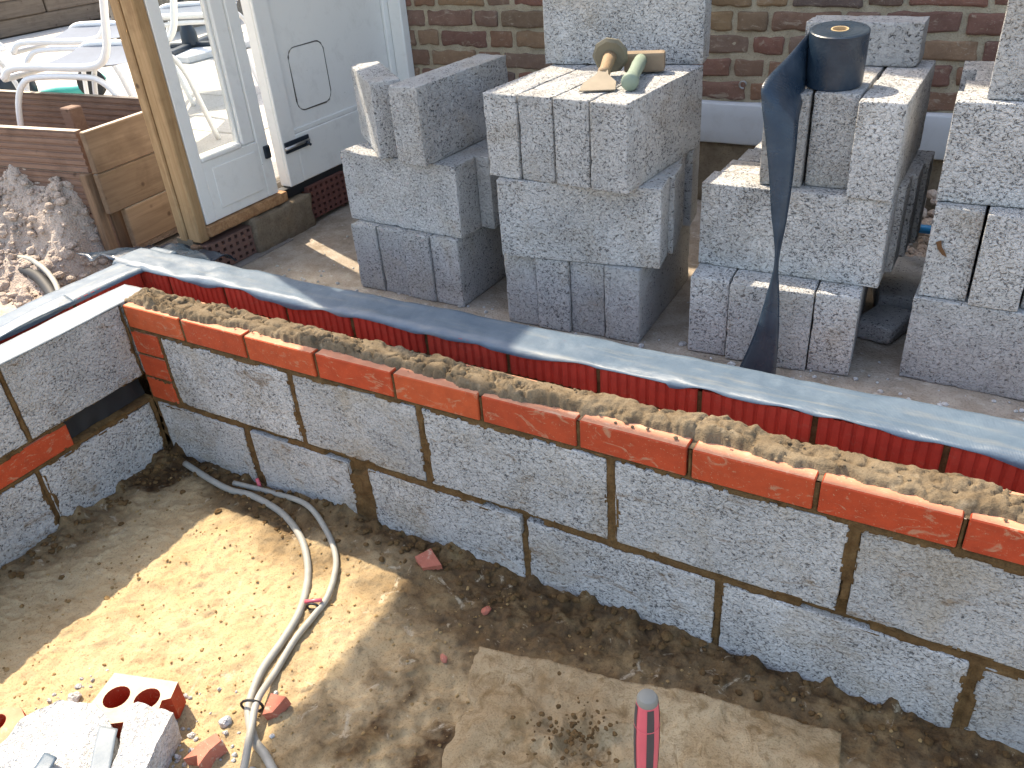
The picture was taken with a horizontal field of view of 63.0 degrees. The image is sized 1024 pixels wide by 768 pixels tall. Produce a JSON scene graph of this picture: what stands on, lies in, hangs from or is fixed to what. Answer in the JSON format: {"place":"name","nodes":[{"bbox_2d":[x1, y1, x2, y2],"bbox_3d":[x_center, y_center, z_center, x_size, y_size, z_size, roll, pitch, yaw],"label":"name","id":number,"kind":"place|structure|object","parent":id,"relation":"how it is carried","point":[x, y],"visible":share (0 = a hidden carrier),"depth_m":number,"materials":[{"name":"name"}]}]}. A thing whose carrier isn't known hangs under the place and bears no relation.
{"place":"outdoors","nodes":[
{"label":"outdoors","id":0,"kind":"place"},
{"bbox_2d":[0,17,282,188],"bbox_3d":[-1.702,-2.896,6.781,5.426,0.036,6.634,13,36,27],"label":"patio","id":1,"kind":"structure","parent":0,"point":[7,58],"depth_m":5.68,"materials":[{"name":"white"}]},
{"bbox_2d":[0,42,18,89],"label":"patio chair","id":2,"kind":"object","parent":1,"relation":"on","point":[3,65],"visible":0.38,"depth_m":4.07,"materials":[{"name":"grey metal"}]},
{"bbox_2d":[0,66,37,90],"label":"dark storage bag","id":3,"kind":"object","parent":1,"relation":"on","point":[9,85],"visible":0.12,"depth_m":4.58,"materials":[{"name":"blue fabric"}]},
{"bbox_2d":[0,0,110,38],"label":"sleeper wall","id":4,"kind":"structure","parent":1,"relation":"on","point":[19,17],"depth_m":7.66,"materials":[{"name":"wood"}]},
{"bbox_2d":[0,0,126,125],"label":"patio chair","id":5,"kind":"object","parent":1,"relation":"on","point":[93,56],"visible":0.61,"depth_m":3.26,"materials":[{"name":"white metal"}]},
{"bbox_2d":[10,21,133,96],"bbox_3d":[-2.023,-1.753,4.032,0.676,0.962,0.548,-1,32,6],"label":"patio chair","id":6,"kind":"object","parent":1,"relation":"on","point":[77,33],"visible":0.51,"depth_m":3.90,"materials":[{"name":"white plastic"}]},
{"bbox_2d":[39,70,105,94],"bbox_3d":[-2.571,-1.730,4.812,0.510,0.172,0.086,0,32,7],"label":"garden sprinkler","id":7,"kind":"object","parent":1,"relation":"on","point":[78,88],"visible":0.37,"depth_m":4.79,"materials":[{"name":"teal plastic"}]},
{"bbox_2d":[108,0,243,39],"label":"garden wall","id":8,"kind":"structure","parent":1,"relation":"on","point":[239,6],"depth_m":6.74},
{"bbox_2d":[236,0,259,88],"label":"patio chair","id":9,"kind":"object","parent":1,"relation":"on","point":[241,16],"visible":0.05,"depth_m":4.51,"materials":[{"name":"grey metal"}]},
{"bbox_2d":[152,233,293,267],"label":"yard ground","id":10,"kind":"structure","parent":0,"point":[239,264],"depth_m":3.07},
{"bbox_2d":[18,267,54,294],"bbox_3d":[-1.776,-0.357,2.894,1.070,0.064,0.195,17,38,31],"label":"drain hose","id":11,"kind":"object","parent":10,"relation":"on","point":[42,281],"visible":0.48,"depth_m":2.82,"materials":[{"name":"black plastic"}]},
{"bbox_2d":[16,255,59,289],"bbox_3d":[-1.705,-0.369,2.869,1.002,0.070,0.171,20,40,35],"label":"thin conduit","id":12,"kind":"object","parent":10,"relation":"on","point":[47,272],"visible":0.55,"depth_m":2.84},
{"bbox_2d":[0,168,107,307],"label":"soil clods","id":13,"kind":"object","parent":10,"relation":"on","point":[21,295],"visible":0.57,"depth_m":2.90,"materials":[{"name":"soil"}]},
{"bbox_2d":[0,164,138,315],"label":"soil heap","id":14,"kind":"object","parent":10,"relation":"on","point":[54,230],"visible":0.2,"depth_m":2.92,"materials":[{"name":"soil"}]},
{"bbox_2d":[0,89,177,262],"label":"timber planter","id":15,"kind":"object","parent":10,"relation":"on","point":[97,152],"visible":0.63,"depth_m":2.95,"materials":[{"name":"wood"}]},
{"bbox_2d":[76,243,237,260],"bbox_3d":[-1.166,-0.425,2.757,0.420,0.125,0.335,13,36,27],"label":"plastic sheet","id":16,"kind":"object","parent":10,"relation":"on","point":[178,248],"visible":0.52,"depth_m":2.74,"materials":[{"name":"plastic"}]},
{"bbox_2d":[245,40,249,47],"bbox_3d":[-2.353,-3.331,5.351,0.656,2.300,0.656,17,38,32],"label":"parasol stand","id":17,"kind":"object","parent":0,"point":[247,43],"depth_m":5.98,"materials":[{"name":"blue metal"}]},
{"bbox_2d":[0,440,1023,767],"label":"pit floor","id":18,"kind":"structure","parent":0,"point":[208,566],"depth_m":1.83,"materials":[{"name":"sand"}]},
{"bbox_2d":[0,706,25,743],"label":"broken brick","id":19,"kind":"object","parent":18,"relation":"on","point":[11,718],"visible":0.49,"depth_m":1.64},
{"bbox_2d":[0,700,119,767],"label":"concrete rubble","id":20,"kind":"object","parent":18,"relation":"on","point":[64,732],"visible":0.87,"depth_m":1.57,"materials":[{"name":"concrete"}]},
{"bbox_2d":[34,752,56,767],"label":"plastic scrap","id":21,"kind":"object","parent":20,"relation":"on","point":[47,760],"visible":1,"depth_m":1.51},
{"bbox_2d":[67,691,81,701],"bbox_3d":[-0.909,0.651,1.736,0.029,0.020,0.026,13,36,27],"label":"concrete rubble","id":22,"kind":"object","parent":18,"relation":"on","point":[75,696],"visible":0.85,"depth_m":1.73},
{"bbox_2d":[0,285,168,568],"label":"return wall","id":23,"kind":"structure","parent":18,"relation":"on","point":[80,423],"depth_m":2.17,"materials":[{"name":"concrete"}]},
{"bbox_2d":[0,284,141,364],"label":"damp proof strip","id":24,"kind":"object","parent":23,"relation":"on","point":[49,330],"visible":0.96,"depth_m":2.15,"materials":[{"name":"plastic"}]},
{"bbox_2d":[91,673,185,742],"bbox_3d":[-0.750,0.651,1.662,0.155,0.062,0.114,3,32,13],"label":"broken brick","id":25,"kind":"object","parent":18,"relation":"on","point":[117,695],"visible":0.54,"depth_m":1.67,"materials":[{"name":"brick"}]},
{"bbox_2d":[111,702,182,767],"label":"concrete rubble","id":26,"kind":"object","parent":18,"relation":"on","point":[150,737],"visible":1,"depth_m":1.56,"materials":[{"name":"concrete"}]},
{"bbox_2d":[90,725,117,767],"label":"plastic scrap","id":27,"kind":"object","parent":26,"relation":"on","point":[103,751],"visible":1,"depth_m":1.53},
{"bbox_2d":[35,668,277,767],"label":"block crumbs","id":28,"kind":"object","parent":18,"relation":"on","point":[191,735],"visible":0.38,"depth_m":1.64,"materials":[{"name":"concrete"}]},
{"bbox_2d":[183,733,227,767],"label":"brick shard","id":29,"kind":"object","parent":18,"relation":"on","point":[207,752],"visible":1,"depth_m":1.58,"materials":[{"name":"brick"}]},
{"bbox_2d":[218,715,231,727],"bbox_3d":[-0.568,0.668,1.655,0.026,0.024,0.024,13,36,27],"label":"concrete rubble","id":30,"kind":"object","parent":18,"relation":"on","point":[225,722],"visible":1,"depth_m":1.65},
{"bbox_2d":[182,461,311,767],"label":"cable","id":31,"kind":"object","parent":18,"relation":"on","point":[260,749],"visible":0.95,"depth_m":1.91,"materials":[{"name":"plastic"}]},
{"bbox_2d":[255,478,261,486],"bbox_3d":[-0.695,0.282,2.304,0.013,0.054,0.010,-4,32,1],"label":"red tube stub","id":32,"kind":"object","parent":18,"relation":"on","point":[258,482],"visible":0.65,"depth_m":2.29,"materials":[{"name":"plastic"}]},
{"bbox_2d":[262,693,290,720],"bbox_3d":[-0.475,0.647,1.670,0.040,0.038,0.052,13,36,27],"label":"brick shard","id":33,"kind":"object","parent":18,"relation":"on","point":[276,706],"visible":1,"depth_m":1.66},
{"bbox_2d":[232,480,338,767],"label":"cable","id":34,"kind":"object","parent":18,"relation":"on","point":[275,671],"visible":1,"depth_m":1.86,"materials":[{"name":"plastic"}]},
{"bbox_2d":[240,699,263,711],"bbox_3d":[-0.520,0.644,1.671,0.050,0.039,0.006,0,32,7],"label":"cable tie","id":35,"kind":"object","parent":34,"relation":"attached to","point":[251,700],"visible":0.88,"depth_m":1.66,"materials":[{"name":"black plastic"}]},
{"bbox_2d":[306,603,318,610],"bbox_3d":[-0.451,0.506,1.895,0.033,0.027,0.006,1,32,9],"label":"cable tie","id":36,"kind":"object","parent":34,"relation":"attached to","point":[308,604],"visible":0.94,"depth_m":1.89,"materials":[{"name":"black plastic"}]},
{"bbox_2d":[304,598,321,603],"bbox_3d":[-0.452,0.492,1.898,0.041,0.014,0.009,-1,32,6],"label":"red tie link","id":37,"kind":"object","parent":34,"relation":"attached to","point":[312,600],"visible":1,"depth_m":1.90,"materials":[{"name":"plastic"}]},
{"bbox_2d":[415,548,442,570],"bbox_3d":[-0.196,0.428,1.987,0.048,0.048,0.062,-21,35,-24],"label":"brick shard","id":38,"kind":"object","parent":18,"relation":"on","point":[427,560],"visible":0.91,"depth_m":1.98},
{"bbox_2d":[440,654,447,662],"bbox_3d":[-0.143,0.578,1.756,0.015,0.017,0.020,-10,32,-9],"label":"brick shard","id":39,"kind":"object","parent":18,"relation":"on","point":[443,658],"visible":1,"depth_m":1.75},
{"bbox_2d":[2,473,936,767],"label":"sand crumbs","id":40,"kind":"object","parent":18,"relation":"on","point":[106,597],"visible":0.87,"depth_m":1.85,"materials":[{"name":"sand"}]},
{"bbox_2d":[481,606,490,614],"bbox_3d":[-0.058,0.502,1.854,0.020,0.015,0.026,13,36,27],"label":"brick shard","id":41,"kind":"object","parent":18,"relation":"on","point":[486,610],"visible":1,"depth_m":1.85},
{"bbox_2d":[1,447,1022,766],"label":"mortar droppings","id":42,"kind":"object","parent":18,"relation":"on","point":[665,635],"visible":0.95,"depth_m":1.91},
{"bbox_2d":[122,287,1023,752],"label":"block wall","id":43,"kind":"structure","parent":18,"relation":"on","point":[872,581],"depth_m":1.66,"materials":[{"name":"concrete"}]},
{"bbox_2d":[442,646,840,767],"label":"mixing slab","id":44,"kind":"object","parent":18,"relation":"on","point":[527,712],"depth_m":1.56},
{"bbox_2d":[633,689,659,767],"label":"tool handle","id":45,"kind":"object","parent":44,"relation":"on","point":[646,737],"visible":1,"depth_m":1.04,"materials":[{"name":"plastic"}]},
{"bbox_2d":[241,200,1023,421],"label":"concrete floor","id":46,"kind":"structure","parent":0,"point":[304,252],"depth_m":2.42,"materials":[{"name":"concrete"}]},
{"bbox_2d":[176,164,348,264],"bbox_3d":[-0.781,-0.672,3.361,0.156,0.348,1.269,13,36,27],"label":"door base wall","id":47,"kind":"structure","parent":46,"relation":"on","point":[305,205],"depth_m":3.11,"materials":[{"name":"brick"}]},
{"bbox_2d":[379,0,414,80],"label":"door frame","id":48,"kind":"object","parent":47,"relation":"on","point":[397,38],"depth_m":3.45,"materials":[{"name":"plastic"}]},
{"bbox_2d":[109,0,287,242],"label":"glazed door","id":49,"kind":"structure","parent":48,"relation":"attached to","point":[188,62],"depth_m":2.75,"materials":[{"name":"white wood"}]},
{"bbox_2d":[240,0,388,186],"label":"timber door","id":50,"kind":"structure","parent":48,"relation":"attached to","point":[306,54],"depth_m":3.14,"materials":[{"name":"white wood"}]},
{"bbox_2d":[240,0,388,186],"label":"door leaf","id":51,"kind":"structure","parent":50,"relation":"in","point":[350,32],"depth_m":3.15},
{"bbox_2d":[351,219,386,290],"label":"concrete block","id":52,"kind":"object","parent":46,"relation":"on","point":[368,252],"depth_m":2.65,"materials":[{"name":"concrete"}]},
{"bbox_2d":[340,142,481,238],"bbox_3d":[-0.308,-0.590,2.528,0.441,0.216,0.101,16,37,30],"label":"concrete block","id":53,"kind":"object","parent":52,"relation":"on","point":[440,197],"depth_m":2.47,"materials":[{"name":"concrete"}]},
{"bbox_2d":[350,61,399,159],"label":"concrete block","id":54,"kind":"object","parent":53,"relation":"on","point":[372,81],"depth_m":2.41,"materials":[{"name":"concrete"}]},
{"bbox_2d":[454,144,499,228],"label":"concrete block","id":55,"kind":"object","parent":52,"relation":"on","point":[488,197],"depth_m":2.44,"materials":[{"name":"concrete"}]},
{"bbox_2d":[474,138,487,145],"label":"concrete block","id":56,"kind":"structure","parent":52,"relation":"on","point":[483,142],"depth_m":2.51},
{"bbox_2d":[377,224,410,294],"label":"concrete block","id":57,"kind":"object","parent":46,"relation":"on","point":[392,254],"depth_m":2.60,"materials":[{"name":"concrete"}]},
{"bbox_2d":[401,229,437,301],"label":"concrete block","id":58,"kind":"object","parent":46,"relation":"on","point":[419,263],"depth_m":2.55,"materials":[{"name":"concrete"}]},
{"bbox_2d":[430,226,505,306],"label":"concrete block","id":59,"kind":"object","parent":46,"relation":"on","point":[469,268],"depth_m":2.54,"materials":[{"name":"concrete"}]},
{"bbox_2d":[504,255,538,324],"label":"concrete block","id":60,"kind":"object","parent":46,"relation":"on","point":[522,295],"depth_m":2.37,"materials":[{"name":"concrete"}]},
{"bbox_2d":[496,175,669,268],"bbox_3d":[0.188,-0.444,2.223,0.441,0.216,0.101,8,34,20],"label":"concrete block","id":61,"kind":"object","parent":60,"relation":"on","point":[546,220],"depth_m":2.18,"materials":[{"name":"concrete"}]},
{"bbox_2d":[483,63,591,178],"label":"concrete block","id":62,"kind":"object","parent":61,"relation":"on","point":[503,126],"depth_m":2.16,"materials":[{"name":"concrete"}]},
{"bbox_2d":[543,0,711,63],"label":"concrete block","id":63,"kind":"object","parent":62,"relation":"on","point":[577,31],"depth_m":2.23,"materials":[{"name":"concrete"}]},
{"bbox_2d":[656,163,681,253],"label":"concrete block","id":64,"kind":"object","parent":60,"relation":"on","point":[673,171],"depth_m":2.20,"materials":[{"name":"concrete"}]},
{"bbox_2d":[535,258,572,331],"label":"concrete block","id":65,"kind":"object","parent":46,"relation":"on","point":[553,278],"depth_m":2.32,"materials":[{"name":"concrete"}]},
{"bbox_2d":[570,261,605,335],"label":"concrete block","id":66,"kind":"object","parent":46,"relation":"on","point":[588,296],"depth_m":2.29,"materials":[{"name":"concrete"}]},
{"bbox_2d":[604,226,689,342],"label":"concrete block","id":67,"kind":"object","parent":46,"relation":"on","point":[638,300],"depth_m":2.28,"materials":[{"name":"concrete"}]},
{"bbox_2d":[674,154,685,229],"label":"concrete block","id":68,"kind":"object","parent":67,"relation":"on","point":[681,160],"depth_m":2.32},
{"bbox_2d":[517,64,598,182],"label":"concrete block","id":69,"kind":"object","parent":68,"relation":"on","point":[536,117],"depth_m":2.11,"materials":[{"name":"concrete"}]},
{"bbox_2d":[683,145,699,225],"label":"concrete block","id":70,"kind":"object","parent":67,"relation":"on","point":[691,182],"depth_m":2.36,"materials":[{"name":"concrete"}]},
{"bbox_2d":[553,64,665,188],"bbox_3d":[0.269,-0.692,2.201,0.100,0.216,0.441,16,37,30],"label":"concrete block","id":71,"kind":"object","parent":70,"relation":"on","point":[571,109],"depth_m":2.04,"materials":[{"name":"concrete"}]},
{"bbox_2d":[579,38,627,91],"bbox_3d":[0.233,-0.804,2.087,0.091,0.093,0.222,5,33,15],"label":"bolster chisel","id":72,"kind":"object","parent":71,"relation":"on","point":[610,55],"visible":1,"depth_m":2.11,"materials":[{"name":"metal"}]},
{"bbox_2d":[590,64,702,193],"bbox_3d":[0.353,-0.665,2.145,0.100,0.216,0.441,16,37,30],"label":"concrete block","id":73,"kind":"object","parent":70,"relation":"on","point":[647,128],"depth_m":2.04,"materials":[{"name":"concrete"}]},
{"bbox_2d":[621,50,665,90],"bbox_3d":[0.323,-0.784,2.086,0.104,0.051,0.237,3,33,13],"label":"club hammer","id":74,"kind":"object","parent":73,"relation":"on","point":[638,63],"visible":0.95,"depth_m":2.13,"materials":[{"name":"green"}]},
{"bbox_2d":[276,236,1023,420],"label":"grit","id":75,"kind":"object","parent":46,"relation":"on","point":[684,343],"visible":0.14,"depth_m":2.15,"materials":[{"name":"concrete"}]},
{"bbox_2d":[405,0,1007,211],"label":"house wall","id":76,"kind":"structure","parent":46,"relation":"on","point":[753,44],"depth_m":2.88,"materials":[{"name":"brick"}]},
{"bbox_2d":[688,262,738,354],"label":"concrete block","id":77,"kind":"object","parent":46,"relation":"on","point":[709,300],"depth_m":2.15,"materials":[{"name":"concrete"}]},
{"bbox_2d":[698,171,898,287],"bbox_3d":[0.694,-0.387,2.062,0.441,0.216,0.101,13,36,27],"label":"concrete block","id":78,"kind":"object","parent":77,"relation":"on","point":[834,235],"depth_m":2.02,"materials":[{"name":"concrete"}]},
{"bbox_2d":[759,86,817,186],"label":"concrete block","id":79,"kind":"object","parent":78,"relation":"on","point":[804,127],"depth_m":1.95,"materials":[{"name":"concrete"}]},
{"bbox_2d":[805,15,929,66],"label":"concrete block","id":80,"kind":"object","parent":79,"relation":"on","point":[897,41],"depth_m":2.01,"materials":[{"name":"concrete"}]},
{"bbox_2d":[721,159,912,271],"bbox_3d":[0.757,-0.434,2.129,0.441,0.216,0.101,13,36,27],"label":"concrete block","id":81,"kind":"object","parent":77,"relation":"on","point":[752,167],"depth_m":2.02,"materials":[{"name":"concrete"}]},
{"bbox_2d":[725,268,771,360],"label":"concrete block","id":82,"kind":"object","parent":46,"relation":"on","point":[748,292],"depth_m":2.09,"materials":[{"name":"concrete"}]},
{"bbox_2d":[776,274,820,370],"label":"concrete block","id":83,"kind":"object","parent":46,"relation":"on","point":[797,297],"depth_m":2.05,"materials":[{"name":"concrete"}]},
{"bbox_2d":[738,149,923,256],"bbox_3d":[0.819,-0.481,2.197,0.441,0.216,0.101,13,36,27],"label":"concrete block","id":84,"kind":"object","parent":83,"relation":"on","point":[915,169],"depth_m":2.08,"materials":[{"name":"concrete"}]},
{"bbox_2d":[805,65,887,188],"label":"concrete block","id":85,"kind":"object","parent":84,"relation":"on","point":[833,123],"depth_m":1.91,"materials":[{"name":"concrete"}]},
{"bbox_2d":[740,20,870,373],"bbox_3d":[0.678,-0.421,1.989,0.135,0.774,0.360,24,42,38],"label":"damp proof roll","id":86,"kind":"object","parent":85,"relation":"on","point":[829,56],"visible":0.96,"depth_m":1.86,"materials":[{"name":"plastic"}]},
{"bbox_2d":[754,141,934,242],"bbox_3d":[0.879,-0.528,2.266,0.441,0.216,0.101,13,36,27],"label":"concrete block","id":87,"kind":"object","parent":83,"relation":"on","point":[926,158],"depth_m":2.13,"materials":[{"name":"concrete"}]},
{"bbox_2d":[846,60,935,201],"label":"concrete block","id":88,"kind":"object","parent":87,"relation":"on","point":[892,112],"depth_m":1.85,"materials":[{"name":"concrete"}]},
{"bbox_2d":[807,280,867,375],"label":"concrete block","id":89,"kind":"object","parent":46,"relation":"on","point":[838,309],"depth_m":2.02,"materials":[{"name":"concrete"}]},
{"bbox_2d":[857,304,910,343],"bbox_3d":[0.991,-0.162,2.225,0.140,0.052,0.102,-29,39,-34],"label":"concrete offcut","id":90,"kind":"object","parent":46,"relation":"on","point":[884,324],"visible":0.84,"depth_m":2.19,"materials":[{"name":"concrete"}]},
{"bbox_2d":[872,255,924,310],"bbox_3d":[1.114,-0.276,2.370,0.163,0.079,0.302,9,34,16],"label":"concrete offcut","id":91,"kind":"object","parent":46,"relation":"on","point":[898,285],"visible":0.35,"depth_m":2.31,"materials":[{"name":"concrete"}]},
{"bbox_2d":[906,189,936,256],"bbox_3d":[1.286,-0.438,2.544,0.490,0.168,0.587,13,36,27],"label":"rubble heap","id":92,"kind":"object","parent":46,"relation":"on","point":[923,239],"visible":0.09,"depth_m":2.53,"materials":[{"name":"soil"}]},
{"bbox_2d":[919,224,930,233],"bbox_3d":[1.231,-0.369,2.383,0.466,0.182,0.101,23,41,37],"label":"water pipe","id":93,"kind":"object","parent":46,"relation":"on","point":[925,229],"visible":0.1,"depth_m":2.34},
{"bbox_2d":[899,281,1023,400],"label":"concrete block","id":94,"kind":"object","parent":46,"relation":"on","point":[961,344],"depth_m":1.93,"materials":[{"name":"concrete"}]},
{"bbox_2d":[918,200,986,300],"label":"concrete block","id":95,"kind":"object","parent":94,"relation":"on","point":[956,229],"depth_m":1.85,"materials":[{"name":"concrete"}]},
{"bbox_2d":[936,240,946,256],"bbox_3d":[0.955,-0.301,1.858,0.028,0.038,0.004,13,36,27],"label":"dry leaf","id":96,"kind":"object","parent":95,"relation":"attached to","point":[940,248],"visible":1,"depth_m":1.86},
{"bbox_2d":[975,70,992,80],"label":"concrete block","id":97,"kind":"object","parent":95,"relation":"on","point":[981,75],"depth_m":1.90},
{"bbox_2d":[1020,288,1023,308],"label":"concrete block","id":98,"kind":"object","parent":94,"relation":"on","point":[1022,302],"depth_m":1.85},
{"bbox_2d":[968,271,1021,294],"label":"concrete block","id":99,"kind":"object","parent":46,"relation":"on","point":[969,286],"depth_m":1.99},
{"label":"ground","id":100,"kind":"structure","parent":0,"visible":0},
{"bbox_2d":[0,272,1023,493],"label":"ridged brick wall","id":101,"kind":"structure","parent":100,"relation":"on","point":[801,427],"depth_m":1.75,"materials":[{"name":"brick"}]},
{"bbox_2d":[0,295,74,337],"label":"loose strip","id":102,"kind":"object","parent":101,"relation":"on","point":[37,312],"visible":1,"depth_m":2.17,"materials":[{"name":"plastic"}]},
{"bbox_2d":[0,247,177,340],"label":"damp proof strip","id":103,"kind":"object","parent":101,"relation":"on","point":[107,278],"visible":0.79,"depth_m":2.33,"materials":[{"name":"plastic"}]},
{"bbox_2d":[112,248,1023,469],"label":"damp proof strip","id":104,"kind":"object","parent":101,"relation":"on","point":[999,439],"visible":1,"depth_m":1.78,"materials":[{"name":"plastic"}]},
{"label":"concrete block","id":105,"kind":"object","parent":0,"visible":0},
{"bbox_2d":[388,54,507,166],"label":"concrete block","id":106,"kind":"object","parent":105,"relation":"on","point":[438,114],"depth_m":2.36,"materials":[{"name":"concrete"}]},
{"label":"concrete block","id":107,"kind":"object","parent":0,"visible":0},
{"bbox_2d":[968,205,1023,311],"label":"concrete block","id":108,"kind":"object","parent":107,"relation":"on","point":[997,281],"depth_m":1.81,"materials":[{"name":"concrete"}]},
{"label":"concrete block","id":109,"kind":"object","parent":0,"visible":0},
{"bbox_2d":[936,91,1023,207],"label":"concrete block","id":110,"kind":"object","parent":109,"relation":"on","point":[983,162],"depth_m":1.76,"materials":[{"name":"concrete"}]},
{"bbox_2d":[959,61,994,90],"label":"concrete block","id":111,"kind":"object","parent":110,"relation":"on","point":[970,69],"depth_m":1.97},
{"bbox_2d":[964,80,990,91],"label":"concrete block","id":112,"kind":"object","parent":110,"relation":"on","point":[976,86],"depth_m":1.83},
{"bbox_2d":[987,0,1023,100],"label":"concrete block","id":113,"kind":"object","parent":110,"relation":"on","point":[1007,81],"depth_m":1.68,"materials":[{"name":"concrete"}]}
]}

